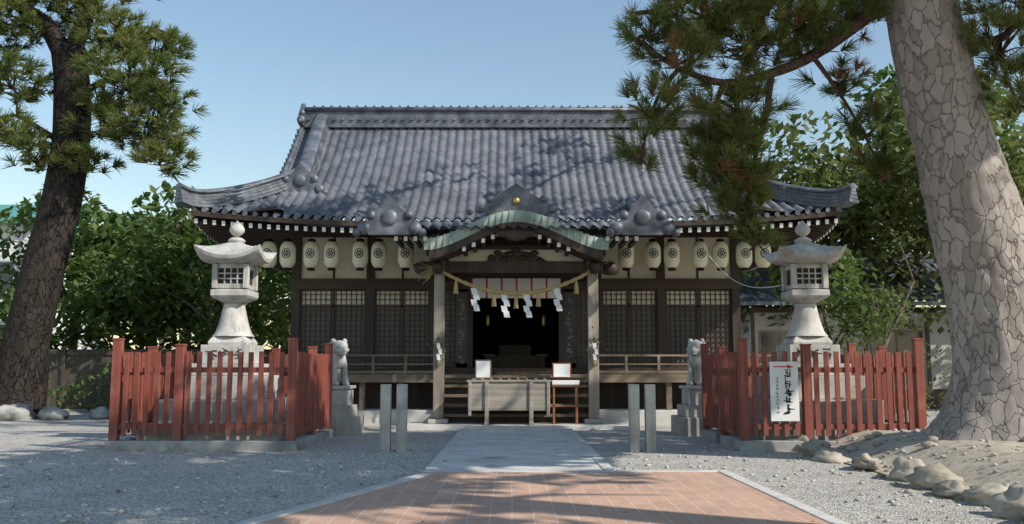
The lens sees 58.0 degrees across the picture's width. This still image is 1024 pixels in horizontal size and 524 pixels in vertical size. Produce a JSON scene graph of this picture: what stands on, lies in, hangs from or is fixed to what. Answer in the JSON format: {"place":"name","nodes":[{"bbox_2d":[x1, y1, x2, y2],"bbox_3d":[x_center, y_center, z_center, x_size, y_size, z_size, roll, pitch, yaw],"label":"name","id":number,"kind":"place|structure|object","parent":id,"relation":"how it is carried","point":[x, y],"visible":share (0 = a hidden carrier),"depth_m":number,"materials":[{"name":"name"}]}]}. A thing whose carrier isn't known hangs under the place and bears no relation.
{"place":"outdoors","nodes":[
{"label":"outdoors","id":0,"kind":"place"},
{"bbox_2d":[0,409,1022,523],"bbox_3d":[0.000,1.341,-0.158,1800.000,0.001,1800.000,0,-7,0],"label":"ground","id":1,"kind":"structure","parent":0,"point":[77,432],"depth_m":12.07,"materials":[{"name":"gravel"}]},
{"bbox_2d":[0,224,105,349],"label":"house walls","id":2,"kind":"structure","parent":1,"relation":"on","point":[5,236],"depth_m":50.52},
{"bbox_2d":[0,262,13,344],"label":"house windows","id":3,"kind":"structure","parent":2,"relation":"in","point":[5,276],"depth_m":50.22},
{"bbox_2d":[0,224,23,324],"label":"house window frames","id":4,"kind":"structure","parent":2,"relation":"attached to","point":[22,229],"depth_m":50.29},
{"bbox_2d":[0,205,92,242],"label":"house roof","id":5,"kind":"structure","parent":2,"relation":"on","point":[14,213],"depth_m":52.67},
{"bbox_2d":[0,402,108,420],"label":"rocks","id":6,"kind":"object","parent":1,"relation":"on","point":[19,411],"visible":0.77,"depth_m":25.27,"materials":[{"name":"stone"}]},
{"bbox_2d":[1,193,131,349],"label":"tree trunk","id":7,"kind":"object","parent":1,"relation":"on","point":[64,295],"visible":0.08,"depth_m":39.81,"materials":[{"name":"brown plant"}]},
{"bbox_2d":[0,183,161,318],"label":"tree leaves","id":8,"kind":"object","parent":7,"relation":"on","point":[99,216],"visible":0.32,"depth_m":38.98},
{"bbox_2d":[47,362,161,410],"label":"shrub leaves","id":9,"kind":"object","parent":1,"relation":"on","point":[82,382],"visible":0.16,"depth_m":30.00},
{"bbox_2d":[0,0,211,417],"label":"pine","id":10,"kind":"object","parent":1,"relation":"on","point":[134,52],"depth_m":26.80,"materials":[{"name":"plant"}]},
{"bbox_2d":[79,267,206,341],"bbox_3d":[-13.088,2.120,36.011,6.200,7.120,4.253,6,-9,-42],"label":"tree","id":11,"kind":"object","parent":1,"relation":"on","point":[127,316],"visible":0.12,"depth_m":35.00,"materials":[{"name":"green plant"}]},
{"bbox_2d":[55,213,220,349],"bbox_3d":[-13.488,0.979,36.090,6.271,5.987,7.058,-6,-9,40],"label":"tree","id":12,"kind":"object","parent":11,"relation":"attached to","point":[97,304],"visible":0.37,"depth_m":34.33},
{"bbox_2d":[132,213,198,348],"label":"tree leaves","id":13,"kind":"object","parent":1,"relation":"on","point":[174,331],"depth_m":101.75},
{"bbox_2d":[47,346,287,408],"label":"boundary wall","id":14,"kind":"structure","parent":1,"relation":"on","point":[73,363],"depth_m":32.77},
{"bbox_2d":[118,209,263,339],"bbox_3d":[-10.723,1.478,32.472,6.090,7.566,5.314,2,-7,-16],"label":"tree","id":15,"kind":"object","parent":1,"relation":"on","point":[199,312],"visible":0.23,"depth_m":32.56,"materials":[{"name":"green plant"}]},
{"bbox_2d":[121,180,291,345],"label":"tree leaves","id":16,"kind":"object","parent":15,"relation":"on","point":[164,267],"visible":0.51,"depth_m":32.30,"materials":[{"name":"plant"}]},
{"bbox_2d":[104,429,332,450],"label":"stone curb","id":17,"kind":"structure","parent":1,"relation":"on","point":[134,444],"depth_m":15.54,"materials":[{"name":"stone"}]},
{"bbox_2d":[108,338,333,440],"bbox_3d":[-5.250,2.349,17.294,3.160,1.730,3.260,0,-7,0],"label":"red fence","id":18,"kind":"object","parent":17,"relation":"on","point":[305,383],"visible":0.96,"depth_m":15.73,"materials":[{"name":"paint"}]},
{"bbox_2d":[136,220,305,439],"bbox_3d":[-5.250,1.306,17.417,2.500,4.230,2.500,0,-7,0],"label":"stone lantern","id":19,"kind":"object","parent":1,"relation":"on","point":[233,332],"visible":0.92,"depth_m":17.00,"materials":[{"name":"stone"}]},
{"bbox_2d":[205,348,241,359],"bbox_3d":[-5.260,1.679,16.908,0.703,0.217,0.004,0,-7,0],"label":"carved inscription","id":20,"kind":"object","parent":19,"relation":"attached to","point":[235,354],"visible":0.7,"depth_m":16.91,"materials":[{"name":"grey"}]},
{"bbox_2d":[218,268,242,283],"bbox_3d":[-5.250,0.261,17.264,0.480,0.290,0.028,0,-7,0],"label":"lantern window lattice","id":21,"kind":"object","parent":19,"relation":"attached to","point":[230,273],"visible":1,"depth_m":17.25,"materials":[{"name":"stone"}]},
{"bbox_2d":[218,268,252,285],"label":"lantern window panes","id":22,"kind":"structure","parent":19,"relation":"on","point":[227,281],"depth_m":17.28,"materials":[{"name":"grey"}]},
{"bbox_2d":[270,296,290,348],"bbox_3d":[-9.814,2.241,40.130,4.804,7.848,5.649,-3,-7,21],"label":"shrub","id":23,"kind":"object","parent":1,"relation":"on","point":[287,326],"visible":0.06,"depth_m":39.55,"materials":[{"name":"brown plant"}]},
{"bbox_2d":[245,270,291,335],"bbox_3d":[-9.669,0.839,39.914,6.504,4.925,6.854,0,-7,0],"label":"tree","id":24,"kind":"object","parent":23,"relation":"attached to","point":[266,307],"visible":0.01,"depth_m":39.27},
{"bbox_2d":[318,385,363,435],"bbox_3d":[-3.780,3.178,19.764,1.040,1.060,1.240,0,-7,0],"label":"stone pedestal","id":25,"kind":"object","parent":1,"relation":"on","point":[347,419],"visible":0.52,"depth_m":19.33,"materials":[{"name":"stone"}]},
{"bbox_2d":[324,338,349,385],"bbox_3d":[-3.783,2.171,19.936,0.607,1.030,0.882,7,-9,-44],"label":"guardian lion statue","id":26,"kind":"object","parent":25,"relation":"on","point":[341,349],"visible":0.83,"depth_m":19.66,"materials":[{"name":"stone"}]},
{"bbox_2d":[0,239,916,349],"bbox_3d":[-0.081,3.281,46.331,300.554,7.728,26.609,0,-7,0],"label":"hedge leaves","id":27,"kind":"object","parent":1,"relation":"on","point":[275,341],"visible":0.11,"depth_m":34.00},
{"bbox_2d":[8,431,1000,523],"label":"fallen needles and leaves","id":28,"kind":"object","parent":1,"relation":"on","point":[493,481],"visible":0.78,"depth_m":10.37,"materials":[{"name":"brown"}]},
{"bbox_2d":[467,378,550,424],"bbox_3d":[-0.070,3.304,21.914,1.980,1.070,0.960,0,-7,0],"label":"offering box","id":29,"kind":"object","parent":1,"relation":"on","point":[500,394],"visible":0.97,"depth_m":21.57,"materials":[{"name":"grey wood"}]},
{"bbox_2d":[475,360,490,378],"bbox_3d":[-0.680,2.530,21.799,0.380,0.440,0.030,0,-7,0],"label":"notice frame","id":30,"kind":"object","parent":29,"relation":"on","point":[482,377],"visible":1,"depth_m":21.77,"materials":[{"name":"grey wood"}]},
{"bbox_2d":[476,361,489,376],"bbox_3d":[-0.680,2.528,21.781,0.320,0.380,0.004,0,-7,0],"label":"notice paper","id":31,"kind":"object","parent":30,"relation":"attached to","point":[482,368],"visible":1,"depth_m":21.78,"materials":[{"name":"white paper"}]},
{"bbox_2d":[0,429,1023,523],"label":"loose pebbles","id":32,"kind":"object","parent":1,"relation":"on","point":[373,481],"visible":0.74,"depth_m":11.53,"materials":[{"name":"stone"}]},
{"bbox_2d":[339,382,685,407],"bbox_3d":[0.100,3.952,28.458,12.400,0.770,8.150,0,-7,0],"label":"hall underfloor skirt","id":33,"kind":"object","parent":1,"relation":"on","point":[611,394],"depth_m":24.41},
{"bbox_2d":[347,374,761,409],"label":"veranda floor","id":34,"kind":"structure","parent":33,"relation":"on","point":[363,379],"depth_m":23.29,"materials":[{"name":"brown wood"}]},
{"bbox_2d":[264,354,771,373],"bbox_3d":[0.100,2.962,27.011,13.870,0.620,7.256,0,-7,0],"label":"veranda railing","id":35,"kind":"object","parent":34,"relation":"on","point":[405,364],"visible":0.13,"depth_m":23.41,"materials":[{"name":"brown wood"}]},
{"bbox_2d":[413,245,618,281],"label":"porch beam","id":36,"kind":"structure","parent":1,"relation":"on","point":[515,260],"depth_m":22.55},
{"bbox_2d":[417,263,590,308],"bbox_3d":[-0.149,0.574,22.346,4.376,1.104,0.347,0,-7,0],"label":"sacred straw rope","id":37,"kind":"object","parent":36,"relation":"attached to","point":[518,293],"visible":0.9,"depth_m":22.34,"materials":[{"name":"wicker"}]},
{"bbox_2d":[471,288,562,317],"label":"paper streamers","id":38,"kind":"object","parent":37,"relation":"hanging from","point":[505,300],"visible":1,"depth_m":22.30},
{"bbox_2d":[449,233,582,260],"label":"pale porch panels","id":39,"kind":"object","parent":36,"relation":"attached to","point":[546,255],"visible":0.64,"depth_m":22.69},
{"bbox_2d":[424,209,608,249],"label":"curved porch roof","id":40,"kind":"structure","parent":36,"relation":"on","point":[597,241],"depth_m":21.61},
{"bbox_2d":[466,184,565,215],"bbox_3d":[0.100,-1.346,22.812,2.347,0.763,2.301,0,-7,0],"label":"roof ridge ornament","id":41,"kind":"object","parent":40,"relation":"on","point":[516,196],"visible":0.95,"depth_m":21.71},
{"bbox_2d":[429,222,603,262],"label":"curved porch gable","id":42,"kind":"structure","parent":40,"relation":"attached to","point":[516,236],"depth_m":21.63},
{"bbox_2d":[395,237,637,256],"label":"porch rafters","id":43,"kind":"object","parent":36,"relation":"on","point":[612,244],"visible":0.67,"depth_m":22.18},
{"bbox_2d":[394,235,637,250],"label":"rafter ends","id":44,"kind":"object","parent":43,"relation":"attached to","point":[493,237],"visible":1,"depth_m":21.50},
{"bbox_2d":[473,278,560,297],"bbox_3d":[0.125,0.704,24.717,2.350,0.530,0.046,0,-7,0],"label":"entrance curtain","id":45,"kind":"object","parent":36,"relation":"hanging from","point":[509,284],"visible":0.78,"depth_m":24.73,"materials":[{"name":"white fabric"}]},
{"bbox_2d":[471,278,547,297],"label":"red curtain stripes","id":46,"kind":"object","parent":45,"relation":"attached to","point":[502,286],"visible":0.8,"depth_m":24.73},
{"bbox_2d":[358,408,676,424],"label":"foundation wall","id":47,"kind":"structure","parent":1,"relation":"on","point":[372,416],"depth_m":22.96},
{"bbox_2d":[379,384,656,451],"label":"stone posts","id":48,"kind":"object","parent":1,"relation":"on","point":[633,414],"visible":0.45,"depth_m":15.43,"materials":[{"name":"stone"}]},
{"bbox_2d":[407,422,628,429],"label":"stone step","id":49,"kind":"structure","parent":1,"relation":"on","point":[459,426],"depth_m":21.11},
{"bbox_2d":[444,375,587,422],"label":"porch steps","id":50,"kind":"structure","parent":49,"relation":"on","point":[456,403],"depth_m":22.67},
{"bbox_2d":[428,418,604,423],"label":"pillar base stones","id":51,"kind":"object","parent":49,"relation":"on","point":[585,421],"visible":0.98,"depth_m":21.97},
{"bbox_2d":[233,428,849,523],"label":"path kerb stones","id":52,"kind":"object","parent":1,"relation":"on","point":[438,459],"visible":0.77,"depth_m":10.59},
{"bbox_2d":[551,384,578,424],"bbox_3d":[1.260,3.374,21.906,0.640,0.930,0.380,0,-7,0],"label":"table","id":53,"kind":"object","parent":1,"relation":"on","point":[575,405],"visible":0.98,"depth_m":21.75,"materials":[{"name":"brown wood"}]},
{"bbox_2d":[552,364,578,384],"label":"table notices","id":54,"kind":"object","parent":53,"relation":"on","point":[561,370],"visible":1,"depth_m":21.99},
{"bbox_2d":[552,363,570,377],"bbox_3d":[1.185,2.588,22.029,0.450,0.360,0.019,0,-7,0],"label":"picture frame","id":55,"kind":"object","parent":54,"relation":"attached to","point":[553,370],"visible":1,"depth_m":22.02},
{"bbox_2d":[671,385,716,435],"bbox_3d":[4.020,3.178,19.764,1.040,1.060,1.240,0,-7,0],"label":"statue pedestal","id":56,"kind":"object","parent":1,"relation":"on","point":[686,420],"visible":0.45,"depth_m":19.36,"materials":[{"name":"stone"}]},
{"bbox_2d":[686,338,709,385],"bbox_3d":[4.067,2.167,19.910,0.607,1.030,0.882,-2,-7,18],"label":"guardian lion statue","id":57,"kind":"object","parent":56,"relation":"on","point":[693,349],"visible":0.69,"depth_m":19.67,"materials":[{"name":"stone"}]},
{"bbox_2d":[700,429,835,450],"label":"stone curb","id":58,"kind":"structure","parent":1,"relation":"on","point":[730,441],"depth_m":15.55,"materials":[{"name":"stone"}]},
{"bbox_2d":[700,338,926,440],"bbox_3d":[5.450,2.349,17.294,3.160,1.730,3.260,0,-7,0],"label":"red fence","id":59,"kind":"object","parent":58,"relation":"on","point":[726,384],"visible":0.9,"depth_m":15.74,"materials":[{"name":"paint"}]},
{"bbox_2d":[769,362,799,420],"bbox_3d":[4.620,2.193,15.665,0.480,1.000,0.012,0,-7,0],"label":"sign board","id":60,"kind":"object","parent":59,"relation":"attached to","point":[779,373],"visible":1,"depth_m":15.66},
{"bbox_2d":[775,369,794,413],"bbox_3d":[4.624,2.195,15.656,0.312,0.768,0.004,0,-7,0],"label":"sign lettering","id":61,"kind":"object","parent":60,"relation":"attached to","point":[788,408],"visible":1,"depth_m":15.65},
{"bbox_2d":[748,135,873,273],"bbox_3d":[11.805,-0.179,36.437,7.813,11.768,7.345,0,-7,0],"label":"tree","id":62,"kind":"object","parent":1,"relation":"on","point":[842,233],"visible":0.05,"depth_m":34.93,"materials":[{"name":"green plant"}]},
{"bbox_2d":[739,110,936,333],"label":"tree leaves","id":63,"kind":"object","parent":62,"relation":"attached to","point":[823,173],"visible":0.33,"depth_m":34.47,"materials":[{"name":"plant"}]},
{"bbox_2d":[729,221,894,439],"bbox_3d":[5.550,1.306,17.417,2.500,4.230,2.500,0,-7,0],"label":"stone lantern","id":64,"kind":"object","parent":1,"relation":"on","point":[806,327],"visible":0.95,"depth_m":17.08,"materials":[{"name":"stone"}]},
{"bbox_2d":[787,268,821,285],"bbox_3d":[5.550,0.293,17.536,0.520,0.290,0.520,0,-7,0],"label":"lantern window","id":65,"kind":"structure","parent":64,"relation":"on","point":[812,281],"depth_m":17.28,"materials":[{"name":"grey"}]},
{"bbox_2d":[695,235,781,287],"bbox_3d":[5.098,-0.142,20.635,0.020,1.719,5.530,1,-7,-9],"label":"lantern cable","id":66,"kind":"object","parent":65,"relation":"attached to","point":[730,277],"visible":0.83,"depth_m":21.11,"materials":[{"name":"grey plastic"}]},
{"bbox_2d":[797,268,821,283],"bbox_3d":[5.550,0.261,17.264,0.480,0.290,0.028,0,-7,0],"label":"lantern lattice","id":67,"kind":"object","parent":64,"relation":"attached to","point":[809,273],"visible":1,"depth_m":17.25,"materials":[{"name":"stone"}]},
{"bbox_2d":[797,348,831,358],"bbox_3d":[5.539,1.705,16.904,0.627,0.280,0.004,0,-7,0],"label":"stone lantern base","id":68,"kind":"object","parent":64,"relation":"attached to","point":[798,352],"visible":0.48,"depth_m":16.91,"materials":[{"name":"grey"}]},
{"bbox_2d":[764,266,887,363],"bbox_3d":[9.185,1.927,26.588,3.464,5.292,2.478,1,-7,-12],"label":"tree","id":69,"kind":"object","parent":1,"relation":"on","point":[828,331],"visible":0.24,"depth_m":26.37,"materials":[{"name":"green plant"}]},
{"bbox_2d":[768,244,912,351],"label":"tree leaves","id":70,"kind":"object","parent":69,"relation":"attached to","point":[849,305],"visible":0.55,"depth_m":26.07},
{"bbox_2d":[740,309,951,396],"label":"office walls","id":71,"kind":"structure","parent":1,"relation":"on","point":[942,340],"depth_m":32.94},
{"bbox_2d":[761,332,921,379],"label":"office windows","id":72,"kind":"structure","parent":71,"relation":"in","point":[770,342],"depth_m":32.87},
{"bbox_2d":[759,331,925,381],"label":"office window frames","id":73,"kind":"structure","parent":71,"relation":"attached to","point":[897,349],"depth_m":32.84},
{"bbox_2d":[740,253,945,304],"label":"office roof","id":74,"kind":"structure","parent":71,"relation":"on","point":[751,295],"depth_m":33.37,"materials":[{"name":"tile"}]},
{"bbox_2d":[750,307,946,408],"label":"office timbers","id":75,"kind":"object","parent":71,"relation":"attached to","point":[931,392],"visible":0.2,"depth_m":32.89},
{"bbox_2d":[819,213,950,423],"bbox_3d":[9.517,1.379,21.258,6.025,5.007,2.371,0,-7,0],"label":"tree","id":76,"kind":"object","parent":1,"relation":"on","point":[888,326],"depth_m":21.17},
{"bbox_2d":[785,426,1023,523],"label":"border rocks","id":77,"kind":"object","parent":1,"relation":"on","point":[943,481],"visible":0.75,"depth_m":10.56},
{"bbox_2d":[829,423,1023,486],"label":"earth mound","id":78,"kind":"object","parent":1,"relation":"on","point":[972,470],"depth_m":12.03,"materials":[{"name":"soil"}]},
{"bbox_2d":[891,148,1023,284],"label":"tree","id":79,"kind":"object","parent":1,"relation":"on","point":[923,223],"visible":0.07,"depth_m":31.79,"materials":[{"name":"brown plant"}]},
{"bbox_2d":[845,64,1023,333],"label":"tree leaves","id":80,"kind":"object","parent":79,"relation":"on","point":[899,184],"visible":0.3,"depth_m":31.26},
{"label":"tree trunk","id":81,"kind":"object","parent":1,"relation":"on","visible":0},
{"bbox_2d":[80,208,209,312],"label":"tree leaves","id":82,"kind":"object","parent":81,"relation":"on","point":[116,219],"visible":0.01,"depth_m":40.98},
{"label":"tree trunk","id":83,"kind":"object","parent":1,"relation":"on","visible":0},
{"bbox_2d":[112,294,201,341],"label":"tree leaves","id":84,"kind":"object","parent":83,"relation":"on","point":[128,322],"depth_m":58.66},
{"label":"tree trunk","id":85,"kind":"object","parent":1,"relation":"on","visible":0},
{"bbox_2d":[815,63,1023,252],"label":"tree leaves","id":86,"kind":"object","parent":85,"relation":"on","point":[883,74],"visible":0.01,"depth_m":38.97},
{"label":"tree trunk","id":87,"kind":"object","parent":1,"relation":"on","visible":0},
{"bbox_2d":[890,108,1023,300],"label":"tree leaves","id":88,"kind":"object","parent":87,"relation":"on","point":[1014,130],"visible":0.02,"depth_m":45.35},
{"bbox_2d":[0,0,1023,348],"label":"sky","id":89,"kind":"structure","parent":0,"point":[257,63],"materials":[{"name":"blue"}]},
{"bbox_2d":[301,238,729,278],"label":"upper wall","id":90,"kind":"structure","parent":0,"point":[345,268],"depth_m":24.94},
{"bbox_2d":[483,345,547,367],"bbox_3d":[0.100,2.913,27.800,1.820,0.900,3.700,0,-7,0],"label":"interior furniture","id":91,"kind":"object","parent":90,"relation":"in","point":[514,356],"visible":0.7,"depth_m":27.65,"materials":[{"name":"brown wood"}]},
{"bbox_2d":[485,314,545,326],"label":"hanging lanterns","id":92,"kind":"object","parent":90,"relation":"attached to","point":[487,320],"visible":1,"depth_m":25.54,"materials":[{"name":"gold metal"}]},
{"bbox_2d":[299,289,732,367],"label":"lattice bars","id":93,"kind":"object","parent":90,"relation":"attached to","point":[403,315],"visible":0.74,"depth_m":24.75,"materials":[{"name":"wood"}]},
{"bbox_2d":[196,205,835,270],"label":"eave rafters","id":94,"kind":"object","parent":90,"relation":"on","point":[218,232],"visible":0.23,"depth_m":23.62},
{"bbox_2d":[263,231,768,270],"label":"paper lanterns","id":95,"kind":"object","parent":94,"relation":"attached to","point":[653,252],"visible":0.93,"depth_m":23.30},
{"bbox_2d":[257,229,774,230],"bbox_3d":[0.100,-0.807,23.555,13.200,0.040,0.040,0,-7,0],"label":"lantern rail","id":96,"kind":"object","parent":94,"relation":"attached to","point":[349,230],"visible":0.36,"depth_m":23.53,"materials":[{"name":"brown wood"}]},
{"bbox_2d":[261,241,770,267],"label":"paper lanterns","id":97,"kind":"object","parent":94,"relation":"hanging from","point":[623,261],"visible":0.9,"depth_m":23.33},
{"bbox_2d":[191,210,840,225],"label":"eave fascia","id":98,"kind":"structure","parent":94,"relation":"attached to","point":[355,223],"depth_m":22.55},
{"bbox_2d":[191,209,840,228],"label":"roof underside boards","id":99,"kind":"object","parent":94,"relation":"on","point":[281,211],"visible":0.06,"depth_m":22.78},
{"bbox_2d":[194,218,837,271],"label":"white eave rafter ends","id":100,"kind":"object","parent":94,"relation":"attached to","point":[351,229],"visible":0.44,"depth_m":22.60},
{"bbox_2d":[197,128,835,221],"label":"roof tiles","id":101,"kind":"object","parent":94,"relation":"on","point":[453,174],"visible":0.71,"depth_m":25.82,"materials":[{"name":"tile"}]},
{"bbox_2d":[191,206,840,221],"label":"roof eaves","id":102,"kind":"object","parent":101,"relation":"attached to","point":[357,219],"visible":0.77,"depth_m":22.54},
{"bbox_2d":[174,103,858,236],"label":"roof ridge tiles","id":103,"kind":"object","parent":101,"relation":"on","point":[391,216],"visible":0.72,"depth_m":26.03,"materials":[{"name":"tile"}]},
{"bbox_2d":[456,292,575,362],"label":"folding door panels","id":104,"kind":"object","parent":90,"relation":"attached to","point":[464,327],"visible":0.86,"depth_m":24.71,"materials":[{"name":"grey"}]},
{"bbox_2d":[459,298,572,363],"bbox_3d":[0.101,1.852,24.699,3.063,1.765,0.004,0,-7,0],"label":"name board lettering","id":105,"kind":"object","parent":104,"relation":"attached to","point":[462,310],"visible":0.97,"depth_m":24.70},
{"bbox_2d":[333,237,698,278],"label":"hall band battens","id":106,"kind":"object","parent":90,"relation":"attached to","point":[697,274],"visible":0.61,"depth_m":24.90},
{"bbox_2d":[301,291,729,365],"bbox_3d":[0.100,1.783,24.776,11.576,2.096,0.020,0,-7,0],"label":"lattice backing","id":107,"kind":"object","parent":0,"point":[450,332],"visible":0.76,"depth_m":24.78,"materials":[{"name":"paper"}]},
{"bbox_2d":[290,237,740,367],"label":"wooden posts","id":108,"kind":"object","parent":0,"point":[661,311],"visible":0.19,"depth_m":24.71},
{"bbox_2d":[290,229,740,373],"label":"horizontal beams","id":109,"kind":"structure","parent":108,"relation":"attached to","point":[449,284],"depth_m":24.76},
{"bbox_2d":[456,290,575,367],"bbox_3d":[0.100,1.944,27.863,6.000,2.860,6.000,0,-7,0],"label":"hall interior","id":110,"kind":"object","parent":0,"point":[518,327],"visible":0.14,"depth_m":30.75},
{"bbox_2d":[433,261,599,418],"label":"porch posts","id":111,"kind":"object","parent":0,"point":[439,327],"visible":0.84,"depth_m":22.30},
{"bbox_2d":[437,352,594,365],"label":"sakaki holders","id":112,"kind":"object","parent":111,"relation":"attached to","point":[438,362],"visible":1,"depth_m":22.18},
{"bbox_2d":[425,326,607,364],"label":"sakaki leaves","id":113,"kind":"object","parent":111,"relation":"attached to","point":[433,345],"visible":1,"depth_m":22.18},
{"bbox_2d":[412,219,620,230],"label":"porch roof tiles","id":114,"kind":"object","parent":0,"point":[588,225],"visible":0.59,"depth_m":21.85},
{"bbox_2d":[436,343,598,359],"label":"paper streamers","id":115,"kind":"object","parent":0,"point":[594,348],"visible":1,"depth_m":22.10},
{"bbox_2d":[435,429,615,471],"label":"concrete path","id":116,"kind":"structure","parent":0,"point":[534,450],"depth_m":14.76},
{"bbox_2d":[256,471,829,523],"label":"paved path","id":117,"kind":"structure","parent":0,"point":[418,500],"depth_m":9.30,"materials":[{"name":"brick"}]},
{"bbox_2d":[605,0,1023,441],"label":"pine","id":118,"kind":"object","parent":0,"point":[974,206],"depth_m":13.43,"materials":[{"name":"plant"}]}
]}

